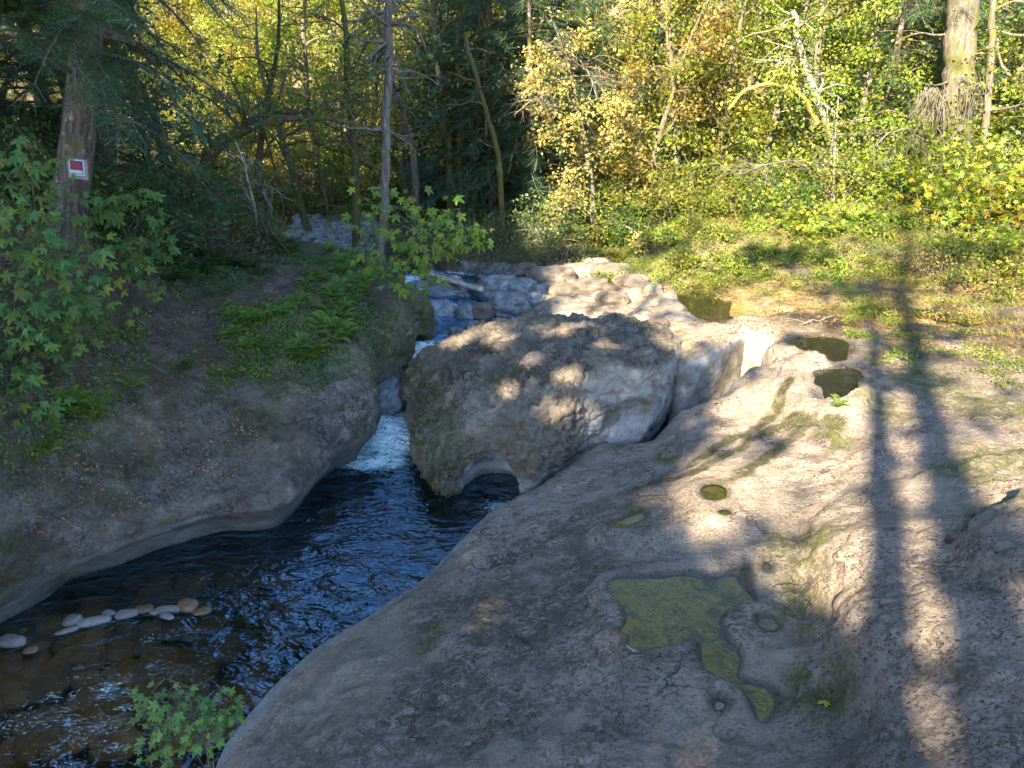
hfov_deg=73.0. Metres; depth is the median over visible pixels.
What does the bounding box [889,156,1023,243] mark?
vine maple
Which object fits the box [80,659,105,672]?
sunken cobble
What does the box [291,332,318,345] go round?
fern
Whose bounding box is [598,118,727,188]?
shrub
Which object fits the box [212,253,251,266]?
fern
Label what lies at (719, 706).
algae mat
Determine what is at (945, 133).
shrub
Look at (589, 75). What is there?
dead branch tree
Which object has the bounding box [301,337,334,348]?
fern
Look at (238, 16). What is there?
slope tree
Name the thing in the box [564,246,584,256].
boulder
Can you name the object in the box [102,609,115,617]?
river cobble
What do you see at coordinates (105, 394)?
fern
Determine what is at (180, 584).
sunken cobble
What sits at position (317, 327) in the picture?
fern
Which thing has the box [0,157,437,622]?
river bank
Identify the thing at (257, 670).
sunken cobble
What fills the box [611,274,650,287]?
boulder
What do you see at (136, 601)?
sunken cobble
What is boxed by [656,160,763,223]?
shrub
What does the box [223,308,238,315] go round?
fern
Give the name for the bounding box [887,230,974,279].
shrub
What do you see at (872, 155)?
shrub
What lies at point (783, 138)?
shrub
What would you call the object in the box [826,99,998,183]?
shrub
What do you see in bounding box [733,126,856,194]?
shrub
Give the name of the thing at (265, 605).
sunken cobble
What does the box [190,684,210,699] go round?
sunken cobble
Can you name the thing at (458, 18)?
mossy alder
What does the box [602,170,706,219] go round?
shrub
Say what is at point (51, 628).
sunken cobble
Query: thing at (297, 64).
slope tree
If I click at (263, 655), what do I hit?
sunken cobble
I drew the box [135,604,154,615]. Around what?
river cobble
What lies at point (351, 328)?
fern
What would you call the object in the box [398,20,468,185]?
broadleaf tree
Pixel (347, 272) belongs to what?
fern
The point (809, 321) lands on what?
dead stick
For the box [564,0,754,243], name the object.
broadleaf tree
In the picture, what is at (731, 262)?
shrub
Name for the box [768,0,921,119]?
broadleaf tree
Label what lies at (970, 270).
shrub
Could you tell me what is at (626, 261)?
shrub
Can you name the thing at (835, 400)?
fern
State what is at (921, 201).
vine maple
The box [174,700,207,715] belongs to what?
sunken cobble
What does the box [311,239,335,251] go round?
fern
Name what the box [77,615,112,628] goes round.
river cobble
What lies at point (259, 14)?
slope tree
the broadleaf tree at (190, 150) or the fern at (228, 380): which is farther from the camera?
the broadleaf tree at (190, 150)
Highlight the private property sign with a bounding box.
[67,159,88,179]
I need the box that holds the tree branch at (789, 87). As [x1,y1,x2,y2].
[706,57,819,124]
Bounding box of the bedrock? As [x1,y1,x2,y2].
[216,302,1023,767]
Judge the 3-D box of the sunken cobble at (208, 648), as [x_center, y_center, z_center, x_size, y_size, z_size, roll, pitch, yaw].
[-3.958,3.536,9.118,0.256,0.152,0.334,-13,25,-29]
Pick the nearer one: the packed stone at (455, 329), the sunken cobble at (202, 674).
the sunken cobble at (202, 674)
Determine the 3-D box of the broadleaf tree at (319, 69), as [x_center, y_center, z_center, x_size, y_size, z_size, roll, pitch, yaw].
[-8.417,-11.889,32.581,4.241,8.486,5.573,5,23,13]
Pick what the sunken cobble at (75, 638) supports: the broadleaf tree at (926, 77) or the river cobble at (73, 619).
the river cobble at (73, 619)
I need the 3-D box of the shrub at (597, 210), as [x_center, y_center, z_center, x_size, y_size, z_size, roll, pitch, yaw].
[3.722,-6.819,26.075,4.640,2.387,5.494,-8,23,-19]
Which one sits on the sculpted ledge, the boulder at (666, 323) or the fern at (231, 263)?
the boulder at (666, 323)
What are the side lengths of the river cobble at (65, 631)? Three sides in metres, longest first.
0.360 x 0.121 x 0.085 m
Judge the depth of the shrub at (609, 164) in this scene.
27.85 m
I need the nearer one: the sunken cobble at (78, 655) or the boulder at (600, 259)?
the sunken cobble at (78, 655)
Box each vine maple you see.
[766,179,841,243]
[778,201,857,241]
[825,187,889,227]
[877,140,1007,227]
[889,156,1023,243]
[926,196,1023,269]
[942,161,1023,246]
[946,135,1023,246]
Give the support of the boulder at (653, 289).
on the sculpted ledge
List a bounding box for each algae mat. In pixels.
[608,577,773,720]
[610,514,643,526]
[702,486,724,499]
[715,702,723,709]
[758,619,777,630]
[763,564,769,570]
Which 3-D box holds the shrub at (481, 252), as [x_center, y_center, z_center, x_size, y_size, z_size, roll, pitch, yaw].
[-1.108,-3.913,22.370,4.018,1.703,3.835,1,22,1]
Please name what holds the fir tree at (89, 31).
on the river bank at (273, 483)
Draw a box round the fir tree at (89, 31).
[0,0,266,250]
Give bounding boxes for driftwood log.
[428,272,483,292]
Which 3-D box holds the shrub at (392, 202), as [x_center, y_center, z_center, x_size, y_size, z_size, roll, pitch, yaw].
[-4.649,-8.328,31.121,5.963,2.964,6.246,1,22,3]
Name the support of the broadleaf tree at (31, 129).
on the river bank at (273, 483)
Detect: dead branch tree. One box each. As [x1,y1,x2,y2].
[494,89,594,135]
[542,31,634,101]
[702,148,843,188]
[866,128,962,173]
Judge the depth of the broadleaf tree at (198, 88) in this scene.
28.20 m
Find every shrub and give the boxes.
[0,116,56,205]
[0,131,140,225]
[0,132,54,201]
[0,164,235,286]
[28,155,179,242]
[102,181,192,237]
[112,162,262,258]
[125,138,240,187]
[130,185,231,224]
[144,203,288,270]
[157,141,266,193]
[164,191,293,254]
[220,159,307,208]
[230,168,346,218]
[270,153,390,216]
[312,162,411,218]
[336,170,446,222]
[345,213,432,253]
[346,217,452,263]
[371,203,514,268]
[403,233,526,279]
[425,199,509,243]
[426,202,567,271]
[434,238,533,280]
[456,198,574,268]
[462,220,542,273]
[470,230,570,275]
[479,234,592,276]
[497,188,598,252]
[520,124,682,225]
[534,226,614,262]
[542,123,668,196]
[566,203,651,254]
[569,172,669,236]
[590,266,631,283]
[592,199,673,252]
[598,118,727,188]
[598,249,639,266]
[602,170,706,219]
[612,181,731,236]
[618,145,766,219]
[622,70,851,171]
[631,259,685,284]
[635,223,699,250]
[646,271,693,293]
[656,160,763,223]
[660,162,789,221]
[662,71,867,185]
[664,243,730,276]
[669,127,832,203]
[678,141,780,195]
[682,222,750,246]
[693,269,732,289]
[713,246,771,273]
[728,163,829,218]
[732,260,779,285]
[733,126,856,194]
[733,209,794,233]
[745,81,912,153]
[747,147,883,210]
[749,59,1012,169]
[751,236,806,264]
[766,121,928,199]
[775,152,906,210]
[785,226,836,247]
[794,246,873,270]
[806,263,854,285]
[818,147,931,207]
[824,136,922,168]
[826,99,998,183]
[827,212,880,233]
[837,215,905,244]
[854,144,978,205]
[857,72,1006,133]
[857,249,906,275]
[861,234,1009,293]
[865,211,926,232]
[871,230,958,268]
[874,92,979,150]
[877,28,1023,146]
[884,152,1021,204]
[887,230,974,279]
[907,120,1023,172]
[908,136,996,164]
[927,125,1023,185]
[930,236,1023,289]
[931,101,1023,176]
[942,232,1023,301]
[954,142,1023,198]
[959,218,1023,278]
[971,215,1023,258]
[972,110,1023,163]
[975,54,1023,137]
[976,57,1022,116]
[987,157,1023,193]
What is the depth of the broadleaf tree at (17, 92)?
18.23 m
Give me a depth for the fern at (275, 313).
14.31 m
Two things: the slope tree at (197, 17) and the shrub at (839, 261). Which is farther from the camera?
the slope tree at (197, 17)
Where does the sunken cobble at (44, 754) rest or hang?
on the sunken cobble at (59, 726)
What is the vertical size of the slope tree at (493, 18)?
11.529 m
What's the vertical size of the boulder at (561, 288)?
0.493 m
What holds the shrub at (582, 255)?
on the ground at (344, 588)
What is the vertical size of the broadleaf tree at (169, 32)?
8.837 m
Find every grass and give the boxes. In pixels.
[543,184,1023,285]
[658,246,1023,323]
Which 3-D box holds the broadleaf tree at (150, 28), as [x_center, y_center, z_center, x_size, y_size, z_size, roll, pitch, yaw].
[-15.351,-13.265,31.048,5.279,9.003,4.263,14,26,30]
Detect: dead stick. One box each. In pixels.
[128,352,169,375]
[755,315,834,337]
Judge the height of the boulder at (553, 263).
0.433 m
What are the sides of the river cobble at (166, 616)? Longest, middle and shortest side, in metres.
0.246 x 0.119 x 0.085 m
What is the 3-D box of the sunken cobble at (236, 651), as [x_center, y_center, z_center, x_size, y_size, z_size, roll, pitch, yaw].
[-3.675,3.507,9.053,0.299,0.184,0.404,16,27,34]
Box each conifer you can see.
[0,0,204,241]
[0,0,286,254]
[0,1,132,153]
[0,5,195,198]
[388,0,522,228]
[390,0,555,216]
[394,0,598,233]
[409,0,583,232]
[439,0,650,221]
[452,0,616,243]
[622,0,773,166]
[816,0,980,170]
[819,0,1023,133]
[975,0,1023,121]
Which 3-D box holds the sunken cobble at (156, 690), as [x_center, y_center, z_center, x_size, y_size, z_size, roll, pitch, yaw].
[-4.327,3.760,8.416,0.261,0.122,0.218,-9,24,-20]
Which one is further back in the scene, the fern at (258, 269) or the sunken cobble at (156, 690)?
the fern at (258, 269)
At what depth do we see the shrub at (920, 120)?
26.56 m
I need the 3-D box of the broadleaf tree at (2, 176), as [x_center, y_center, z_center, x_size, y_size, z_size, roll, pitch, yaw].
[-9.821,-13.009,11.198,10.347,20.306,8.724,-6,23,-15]
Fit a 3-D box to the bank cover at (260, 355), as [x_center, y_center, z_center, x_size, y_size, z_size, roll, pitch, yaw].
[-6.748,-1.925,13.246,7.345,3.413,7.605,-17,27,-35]
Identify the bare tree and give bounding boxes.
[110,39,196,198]
[189,0,334,231]
[202,0,335,232]
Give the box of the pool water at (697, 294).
[687,290,705,295]
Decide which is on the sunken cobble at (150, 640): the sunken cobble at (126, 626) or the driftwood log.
the sunken cobble at (126, 626)
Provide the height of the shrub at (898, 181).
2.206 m
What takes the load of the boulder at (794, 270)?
on the ground at (344, 588)
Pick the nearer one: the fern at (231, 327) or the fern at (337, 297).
the fern at (231, 327)
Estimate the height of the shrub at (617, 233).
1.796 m
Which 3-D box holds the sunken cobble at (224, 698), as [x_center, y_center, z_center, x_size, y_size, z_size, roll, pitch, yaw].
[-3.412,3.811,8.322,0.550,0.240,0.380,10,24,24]
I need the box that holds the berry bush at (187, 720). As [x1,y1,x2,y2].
[116,678,246,767]
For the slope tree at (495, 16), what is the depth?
31.98 m
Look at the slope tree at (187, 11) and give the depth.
35.22 m
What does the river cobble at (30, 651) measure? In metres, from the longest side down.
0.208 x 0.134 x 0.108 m
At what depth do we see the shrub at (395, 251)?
23.53 m
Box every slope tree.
[43,0,209,103]
[119,0,209,149]
[127,0,300,141]
[153,2,228,39]
[157,0,296,88]
[161,0,222,77]
[163,0,292,186]
[191,0,339,175]
[194,0,276,37]
[196,0,323,97]
[201,0,275,40]
[203,3,301,172]
[217,0,377,207]
[242,0,337,180]
[254,0,349,49]
[260,0,327,59]
[260,0,390,176]
[284,0,363,126]
[299,0,417,174]
[302,0,393,124]
[306,0,360,67]
[315,2,396,37]
[326,38,422,192]
[343,0,429,133]
[347,0,423,68]
[350,1,484,177]
[364,0,453,127]
[380,0,469,171]
[380,0,542,186]
[395,0,426,22]
[449,11,541,126]
[485,1,566,136]
[518,0,569,73]
[526,0,664,168]
[559,0,651,58]
[595,0,710,144]
[674,0,783,86]
[690,0,884,83]
[808,0,919,92]
[858,0,1019,60]
[944,0,1022,58]
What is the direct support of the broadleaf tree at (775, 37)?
on the ground at (344, 588)
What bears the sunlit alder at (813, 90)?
on the ground at (344, 588)
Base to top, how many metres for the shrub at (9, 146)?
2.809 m
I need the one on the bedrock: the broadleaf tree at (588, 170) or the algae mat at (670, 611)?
the algae mat at (670, 611)
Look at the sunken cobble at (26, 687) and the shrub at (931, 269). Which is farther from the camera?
the shrub at (931, 269)
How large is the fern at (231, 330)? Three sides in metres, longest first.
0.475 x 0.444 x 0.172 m
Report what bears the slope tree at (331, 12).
on the ground at (344, 588)
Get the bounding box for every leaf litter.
[428,323,1000,629]
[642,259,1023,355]
[677,286,757,334]
[696,320,1023,400]
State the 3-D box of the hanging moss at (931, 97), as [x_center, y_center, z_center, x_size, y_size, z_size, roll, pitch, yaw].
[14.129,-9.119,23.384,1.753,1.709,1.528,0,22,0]
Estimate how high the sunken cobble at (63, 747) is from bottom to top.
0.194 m
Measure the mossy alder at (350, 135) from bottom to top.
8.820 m
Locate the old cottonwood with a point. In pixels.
(960, 53)
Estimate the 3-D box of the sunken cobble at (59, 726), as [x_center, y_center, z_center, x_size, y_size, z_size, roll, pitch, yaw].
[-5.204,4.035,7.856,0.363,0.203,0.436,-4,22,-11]
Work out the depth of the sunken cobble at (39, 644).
9.14 m
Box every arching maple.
[163,12,393,219]
[163,29,396,213]
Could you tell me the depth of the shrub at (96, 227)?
14.42 m
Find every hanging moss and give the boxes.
[906,87,958,140]
[949,83,987,118]
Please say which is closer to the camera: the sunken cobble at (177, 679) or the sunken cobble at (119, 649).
the sunken cobble at (177, 679)
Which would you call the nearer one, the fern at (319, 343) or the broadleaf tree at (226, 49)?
the fern at (319, 343)
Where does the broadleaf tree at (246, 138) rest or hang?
on the ground at (344, 588)
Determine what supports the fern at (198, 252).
on the river bank at (273, 483)
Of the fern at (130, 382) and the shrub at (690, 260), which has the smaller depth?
the fern at (130, 382)
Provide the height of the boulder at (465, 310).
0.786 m
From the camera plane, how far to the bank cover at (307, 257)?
15.56 m
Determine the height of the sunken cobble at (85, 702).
0.243 m
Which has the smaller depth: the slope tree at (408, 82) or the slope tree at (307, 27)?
the slope tree at (408, 82)
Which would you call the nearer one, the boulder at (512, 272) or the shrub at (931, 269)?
the shrub at (931, 269)
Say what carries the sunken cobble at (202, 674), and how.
on the sunken cobble at (204, 690)
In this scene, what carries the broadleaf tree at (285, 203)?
on the ground at (344, 588)
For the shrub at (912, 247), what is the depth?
20.56 m
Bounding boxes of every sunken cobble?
[0,648,6,657]
[0,648,26,674]
[0,692,19,722]
[0,736,27,767]
[1,669,29,689]
[2,690,28,710]
[6,711,30,729]
[8,637,30,651]
[10,719,61,764]
[11,711,64,736]
[21,649,51,668]
[21,675,39,707]
[26,689,50,705]
[29,640,52,649]
[29,707,47,714]
[35,614,68,633]
[38,745,61,762]
[44,703,61,712]
[45,732,72,758]
[49,685,64,700]
[50,751,59,759]
[51,646,83,668]
[51,721,65,735]
[53,628,88,647]
[57,646,75,661]
[58,666,70,692]
[62,682,105,719]
[62,717,91,742]
[66,647,95,667]
[69,663,82,676]
[69,670,101,692]
[69,738,87,753]
[76,595,111,617]
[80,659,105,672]
[82,626,104,646]
[86,712,133,746]
[87,644,106,660]
[88,705,103,719]
[89,726,125,761]
[94,677,103,683]
[97,688,135,715]
[98,659,137,680]
[102,627,116,646]
[102,632,138,666]
[104,663,137,686]
[105,680,130,688]
[107,618,120,634]
[112,725,145,761]
[116,619,137,633]
[118,680,145,701]
[127,594,158,608]
[127,623,160,657]
[130,630,150,641]
[131,642,149,656]
[131,661,158,679]
[138,618,165,634]
[139,644,179,663]
[140,665,167,680]
[142,597,159,608]
[144,656,160,664]
[144,714,160,732]
[145,673,169,691]
[145,684,167,700]
[147,712,201,750]
[154,624,172,641]
[155,590,184,617]
[162,647,192,665]
[164,617,185,628]
[166,629,181,641]
[166,663,181,682]
[167,675,193,706]
[169,731,182,742]
[170,677,181,686]
[172,735,191,756]
[174,573,208,596]
[174,614,184,618]
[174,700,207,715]
[177,647,204,672]
[178,617,207,646]
[182,592,191,597]
[182,599,217,617]
[184,576,211,595]
[187,664,218,687]
[189,724,229,752]
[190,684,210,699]
[191,667,216,684]
[193,636,216,649]
[197,613,233,636]
[200,651,223,667]
[202,644,217,652]
[205,692,212,708]
[210,684,240,709]
[215,701,247,716]
[215,709,245,732]
[216,572,247,590]
[216,640,222,649]
[217,630,241,644]
[217,640,246,662]
[222,634,238,641]
[223,587,259,611]
[232,680,247,689]
[241,604,253,616]
[241,677,269,714]
[242,662,268,680]
[248,647,277,669]
[250,578,263,589]
[251,636,265,650]
[258,599,276,611]
[261,610,286,628]
[261,623,290,654]
[263,670,281,689]
[267,574,299,593]
[274,602,295,622]
[275,589,310,608]
[282,632,302,651]
[288,598,307,616]
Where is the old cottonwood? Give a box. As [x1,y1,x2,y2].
[891,0,1011,180]
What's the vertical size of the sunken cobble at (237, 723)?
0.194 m
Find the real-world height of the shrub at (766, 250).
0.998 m
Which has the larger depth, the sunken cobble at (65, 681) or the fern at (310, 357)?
the fern at (310, 357)
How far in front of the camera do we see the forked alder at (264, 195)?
18.37 m
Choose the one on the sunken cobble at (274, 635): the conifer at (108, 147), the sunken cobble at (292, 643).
the sunken cobble at (292, 643)
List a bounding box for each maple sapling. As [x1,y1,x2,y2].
[0,135,157,325]
[0,262,140,436]
[82,186,180,289]
[140,275,166,335]
[341,177,494,299]
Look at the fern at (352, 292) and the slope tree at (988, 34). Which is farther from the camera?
the slope tree at (988, 34)
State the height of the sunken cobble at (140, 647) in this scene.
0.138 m
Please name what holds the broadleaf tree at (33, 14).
on the river bank at (273, 483)
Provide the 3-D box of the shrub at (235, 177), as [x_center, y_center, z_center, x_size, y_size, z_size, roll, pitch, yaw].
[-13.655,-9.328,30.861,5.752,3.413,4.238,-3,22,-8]
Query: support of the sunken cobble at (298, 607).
on the sunken cobble at (283, 597)
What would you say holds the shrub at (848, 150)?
on the ground at (344, 588)
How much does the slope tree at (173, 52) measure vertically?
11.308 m
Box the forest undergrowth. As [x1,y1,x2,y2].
[119,96,998,256]
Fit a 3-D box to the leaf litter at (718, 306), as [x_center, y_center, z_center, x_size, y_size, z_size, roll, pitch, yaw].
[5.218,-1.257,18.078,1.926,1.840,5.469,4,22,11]
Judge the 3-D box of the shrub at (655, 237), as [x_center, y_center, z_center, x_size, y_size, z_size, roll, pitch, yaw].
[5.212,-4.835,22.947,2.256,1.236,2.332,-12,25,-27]
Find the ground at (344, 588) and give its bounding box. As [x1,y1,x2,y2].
[0,0,1023,767]
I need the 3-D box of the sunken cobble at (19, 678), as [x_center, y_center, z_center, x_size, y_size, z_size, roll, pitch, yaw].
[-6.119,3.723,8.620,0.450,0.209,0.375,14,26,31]
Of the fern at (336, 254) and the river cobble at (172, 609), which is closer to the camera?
the river cobble at (172, 609)
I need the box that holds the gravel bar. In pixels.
[284,212,395,255]
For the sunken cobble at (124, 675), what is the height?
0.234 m
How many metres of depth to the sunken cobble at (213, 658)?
8.83 m
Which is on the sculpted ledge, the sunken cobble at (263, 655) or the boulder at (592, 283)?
the boulder at (592, 283)
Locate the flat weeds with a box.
[841,298,1023,391]
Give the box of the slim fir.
[311,0,455,266]
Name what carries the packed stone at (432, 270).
on the ground at (344, 588)
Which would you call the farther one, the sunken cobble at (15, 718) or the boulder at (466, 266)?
the boulder at (466, 266)
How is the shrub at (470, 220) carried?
on the ground at (344, 588)
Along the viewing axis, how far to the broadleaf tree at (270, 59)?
31.62 m
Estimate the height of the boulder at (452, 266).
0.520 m
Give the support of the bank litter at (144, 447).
on the river bank at (273, 483)
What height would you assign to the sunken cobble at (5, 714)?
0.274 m
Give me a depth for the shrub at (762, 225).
22.11 m
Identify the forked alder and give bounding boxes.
[190,125,317,257]
[222,141,296,244]
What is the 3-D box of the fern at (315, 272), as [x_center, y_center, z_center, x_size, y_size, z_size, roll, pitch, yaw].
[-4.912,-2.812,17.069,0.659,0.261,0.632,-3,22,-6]
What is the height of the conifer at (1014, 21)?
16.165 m
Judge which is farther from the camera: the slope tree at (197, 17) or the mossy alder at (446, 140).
the slope tree at (197, 17)
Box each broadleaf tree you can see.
[0,0,40,23]
[0,9,134,162]
[0,140,19,201]
[1,0,244,182]
[11,0,240,201]
[29,0,157,185]
[106,4,276,205]
[108,0,199,159]
[129,0,237,159]
[151,50,230,185]
[169,9,305,185]
[204,79,275,210]
[217,17,311,191]
[221,17,360,191]
[223,75,316,221]
[282,86,366,223]
[288,34,377,200]
[291,0,443,200]
[348,83,431,222]
[357,19,461,207]
[368,0,482,186]
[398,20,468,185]
[492,4,652,253]
[504,0,716,177]
[519,13,640,200]
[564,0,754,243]
[577,0,762,192]
[614,0,765,196]
[655,0,825,209]
[656,0,817,148]
[683,0,850,183]
[749,0,917,168]
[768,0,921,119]
[793,0,946,176]
[837,0,986,135]
[870,0,1018,125]
[933,0,1023,145]
[972,45,1023,172]
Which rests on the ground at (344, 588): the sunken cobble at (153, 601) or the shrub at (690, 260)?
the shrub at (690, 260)
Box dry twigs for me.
[102,255,258,422]
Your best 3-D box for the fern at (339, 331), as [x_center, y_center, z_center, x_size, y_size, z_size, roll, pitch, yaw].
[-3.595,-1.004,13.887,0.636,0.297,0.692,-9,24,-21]
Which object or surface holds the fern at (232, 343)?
on the river bank at (273, 483)
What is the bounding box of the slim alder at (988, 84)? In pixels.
[949,0,1023,164]
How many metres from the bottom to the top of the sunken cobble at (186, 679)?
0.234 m
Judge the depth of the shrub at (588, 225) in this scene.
24.05 m
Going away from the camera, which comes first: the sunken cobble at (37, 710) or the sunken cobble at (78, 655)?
the sunken cobble at (37, 710)
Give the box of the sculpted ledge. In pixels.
[523,269,747,426]
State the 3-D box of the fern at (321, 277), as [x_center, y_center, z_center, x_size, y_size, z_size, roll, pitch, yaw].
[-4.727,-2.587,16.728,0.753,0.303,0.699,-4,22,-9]
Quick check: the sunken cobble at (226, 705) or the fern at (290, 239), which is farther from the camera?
the fern at (290, 239)
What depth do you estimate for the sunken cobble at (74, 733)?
7.83 m
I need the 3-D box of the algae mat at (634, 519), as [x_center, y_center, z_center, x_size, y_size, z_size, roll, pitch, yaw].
[1.612,1.887,9.517,0.871,0.001,0.391,-13,25,-29]
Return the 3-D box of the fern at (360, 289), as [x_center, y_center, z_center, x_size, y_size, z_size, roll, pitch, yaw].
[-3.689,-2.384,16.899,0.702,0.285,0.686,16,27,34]
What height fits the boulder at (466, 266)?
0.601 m
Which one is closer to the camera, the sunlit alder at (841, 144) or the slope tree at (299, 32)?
the sunlit alder at (841, 144)
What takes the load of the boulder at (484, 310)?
in the creek water at (420, 345)
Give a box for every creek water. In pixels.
[0,409,667,766]
[285,223,515,373]
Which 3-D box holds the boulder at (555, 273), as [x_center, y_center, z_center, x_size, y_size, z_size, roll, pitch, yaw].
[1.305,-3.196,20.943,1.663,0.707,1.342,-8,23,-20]
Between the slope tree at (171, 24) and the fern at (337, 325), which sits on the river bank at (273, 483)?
the fern at (337, 325)
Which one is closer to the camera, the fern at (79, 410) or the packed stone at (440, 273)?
the fern at (79, 410)
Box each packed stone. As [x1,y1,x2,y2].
[417,269,435,280]
[430,271,446,283]
[446,275,462,280]
[449,326,465,335]
[456,292,470,305]
[461,272,475,282]
[465,320,479,329]
[475,274,487,280]
[483,292,493,301]
[525,291,544,306]
[529,282,553,294]
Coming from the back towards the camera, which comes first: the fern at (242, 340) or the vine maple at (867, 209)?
the vine maple at (867, 209)
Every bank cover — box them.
[0,200,348,470]
[101,217,408,393]
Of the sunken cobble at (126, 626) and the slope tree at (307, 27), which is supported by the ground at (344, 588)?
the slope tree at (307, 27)
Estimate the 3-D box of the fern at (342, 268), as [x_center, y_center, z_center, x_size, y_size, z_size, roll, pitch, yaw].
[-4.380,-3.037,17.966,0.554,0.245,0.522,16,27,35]
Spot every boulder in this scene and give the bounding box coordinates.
[376,367,403,384]
[377,377,404,415]
[398,311,682,522]
[411,280,429,288]
[422,283,467,303]
[430,299,458,333]
[441,314,457,334]
[444,264,457,271]
[456,303,473,326]
[457,259,477,275]
[472,302,495,320]
[473,261,511,274]
[478,274,514,300]
[488,290,530,318]
[504,270,519,276]
[507,277,538,293]
[510,262,538,277]
[525,265,577,282]
[542,260,563,265]
[548,282,578,296]
[563,262,593,275]
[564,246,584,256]
[574,277,610,290]
[583,257,609,262]
[590,262,631,275]
[594,290,630,305]
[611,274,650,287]
[643,283,663,295]
[648,318,670,327]
[790,268,814,278]
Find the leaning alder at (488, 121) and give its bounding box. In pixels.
[447,32,505,240]
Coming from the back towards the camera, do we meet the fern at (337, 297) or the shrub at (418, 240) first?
the shrub at (418, 240)
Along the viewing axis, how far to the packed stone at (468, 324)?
17.78 m
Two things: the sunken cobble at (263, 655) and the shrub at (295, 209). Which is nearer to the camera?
the sunken cobble at (263, 655)
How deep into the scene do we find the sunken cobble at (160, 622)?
9.42 m
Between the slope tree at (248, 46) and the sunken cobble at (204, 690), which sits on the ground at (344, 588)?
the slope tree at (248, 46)
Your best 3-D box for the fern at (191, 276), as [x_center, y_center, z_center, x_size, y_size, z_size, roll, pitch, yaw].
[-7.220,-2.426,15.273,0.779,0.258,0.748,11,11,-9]
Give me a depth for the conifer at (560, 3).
26.77 m
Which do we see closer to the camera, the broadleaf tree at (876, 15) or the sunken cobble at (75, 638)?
the sunken cobble at (75, 638)
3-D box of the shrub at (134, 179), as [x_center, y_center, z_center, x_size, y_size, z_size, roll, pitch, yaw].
[-9.351,-4.019,15.264,3.180,1.996,3.536,7,23,16]
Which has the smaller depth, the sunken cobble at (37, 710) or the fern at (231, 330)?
the sunken cobble at (37, 710)
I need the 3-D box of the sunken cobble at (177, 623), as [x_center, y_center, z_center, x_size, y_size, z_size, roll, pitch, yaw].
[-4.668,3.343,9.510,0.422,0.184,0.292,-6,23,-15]
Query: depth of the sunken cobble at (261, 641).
9.14 m
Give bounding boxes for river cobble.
[0,634,26,648]
[21,646,39,656]
[50,625,79,638]
[62,613,83,627]
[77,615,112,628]
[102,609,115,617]
[114,609,138,619]
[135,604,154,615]
[149,609,159,616]
[156,605,179,613]
[159,611,174,620]
[177,598,198,613]
[191,606,212,617]
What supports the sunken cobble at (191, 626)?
on the ground at (344, 588)
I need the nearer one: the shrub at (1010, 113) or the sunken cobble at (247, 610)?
the sunken cobble at (247, 610)
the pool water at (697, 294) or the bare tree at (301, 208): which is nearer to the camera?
the pool water at (697, 294)
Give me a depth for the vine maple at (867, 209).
21.89 m
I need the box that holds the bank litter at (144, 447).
[0,275,327,534]
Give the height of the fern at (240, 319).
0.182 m
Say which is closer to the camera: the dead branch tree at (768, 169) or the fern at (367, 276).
the fern at (367, 276)
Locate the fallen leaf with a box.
[817,700,830,706]
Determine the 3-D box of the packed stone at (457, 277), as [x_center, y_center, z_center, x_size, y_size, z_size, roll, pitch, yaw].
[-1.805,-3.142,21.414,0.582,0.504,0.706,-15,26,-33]
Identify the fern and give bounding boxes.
[26,430,61,449]
[28,439,63,456]
[48,385,72,399]
[49,384,92,402]
[57,390,92,413]
[60,402,92,414]
[62,389,101,405]
[77,395,110,416]
[79,411,107,422]
[100,389,112,403]
[115,376,148,388]
[115,391,127,401]
[154,256,188,266]
[155,242,190,257]
[156,271,183,281]
[161,268,186,279]
[168,239,204,248]
[170,268,202,279]
[171,359,196,371]
[179,355,195,367]
[183,247,205,256]
[195,263,219,274]
[198,245,235,251]
[206,363,224,374]
[208,253,249,265]
[208,304,228,312]
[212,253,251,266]
[216,365,233,376]
[219,324,244,336]
[220,336,249,345]
[221,377,234,383]
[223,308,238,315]
[224,324,242,333]
[226,324,242,332]
[231,314,253,324]
[236,258,262,267]
[236,337,259,347]
[237,336,252,345]
[238,309,262,320]
[240,311,256,319]
[242,265,277,274]
[242,308,260,318]
[260,236,291,248]
[262,249,286,255]
[264,307,287,314]
[268,304,292,314]
[271,236,302,243]
[273,301,293,310]
[276,241,309,252]
[284,342,303,349]
[285,340,313,351]
[286,344,316,355]
[287,300,306,308]
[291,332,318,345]
[294,273,315,282]
[294,276,312,284]
[296,289,312,298]
[299,266,327,274]
[299,351,317,359]
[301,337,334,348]
[302,271,331,281]
[305,345,325,352]
[307,310,337,329]
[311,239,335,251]
[311,317,332,328]
[312,253,338,263]
[312,325,340,335]
[313,293,338,305]
[314,299,343,315]
[316,283,345,296]
[316,316,349,335]
[317,327,349,341]
[318,284,346,296]
[319,275,352,290]
[322,244,339,249]
[322,250,348,263]
[324,265,348,271]
[324,296,356,309]
[325,282,344,291]
[325,292,349,301]
[325,317,347,329]
[327,322,359,336]
[329,306,356,317]
[330,316,356,327]
[332,256,355,263]
[333,263,357,270]
[333,270,359,281]
[338,259,358,269]
[339,245,360,256]
[342,292,367,304]
[343,287,360,295]
[345,267,373,280]
[348,280,379,292]
[349,274,377,287]
[353,251,373,260]
[354,267,380,279]
[357,270,378,281]
[667,218,694,225]
[830,394,849,406]
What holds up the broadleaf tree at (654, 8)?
on the ground at (344, 588)
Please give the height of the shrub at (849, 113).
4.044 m
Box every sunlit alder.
[737,0,889,195]
[787,96,890,201]
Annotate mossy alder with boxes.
[274,0,428,254]
[324,2,449,224]
[359,4,456,226]
[404,0,498,229]
[405,10,495,221]
[442,10,535,223]
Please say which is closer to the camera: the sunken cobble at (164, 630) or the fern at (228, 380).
the sunken cobble at (164, 630)

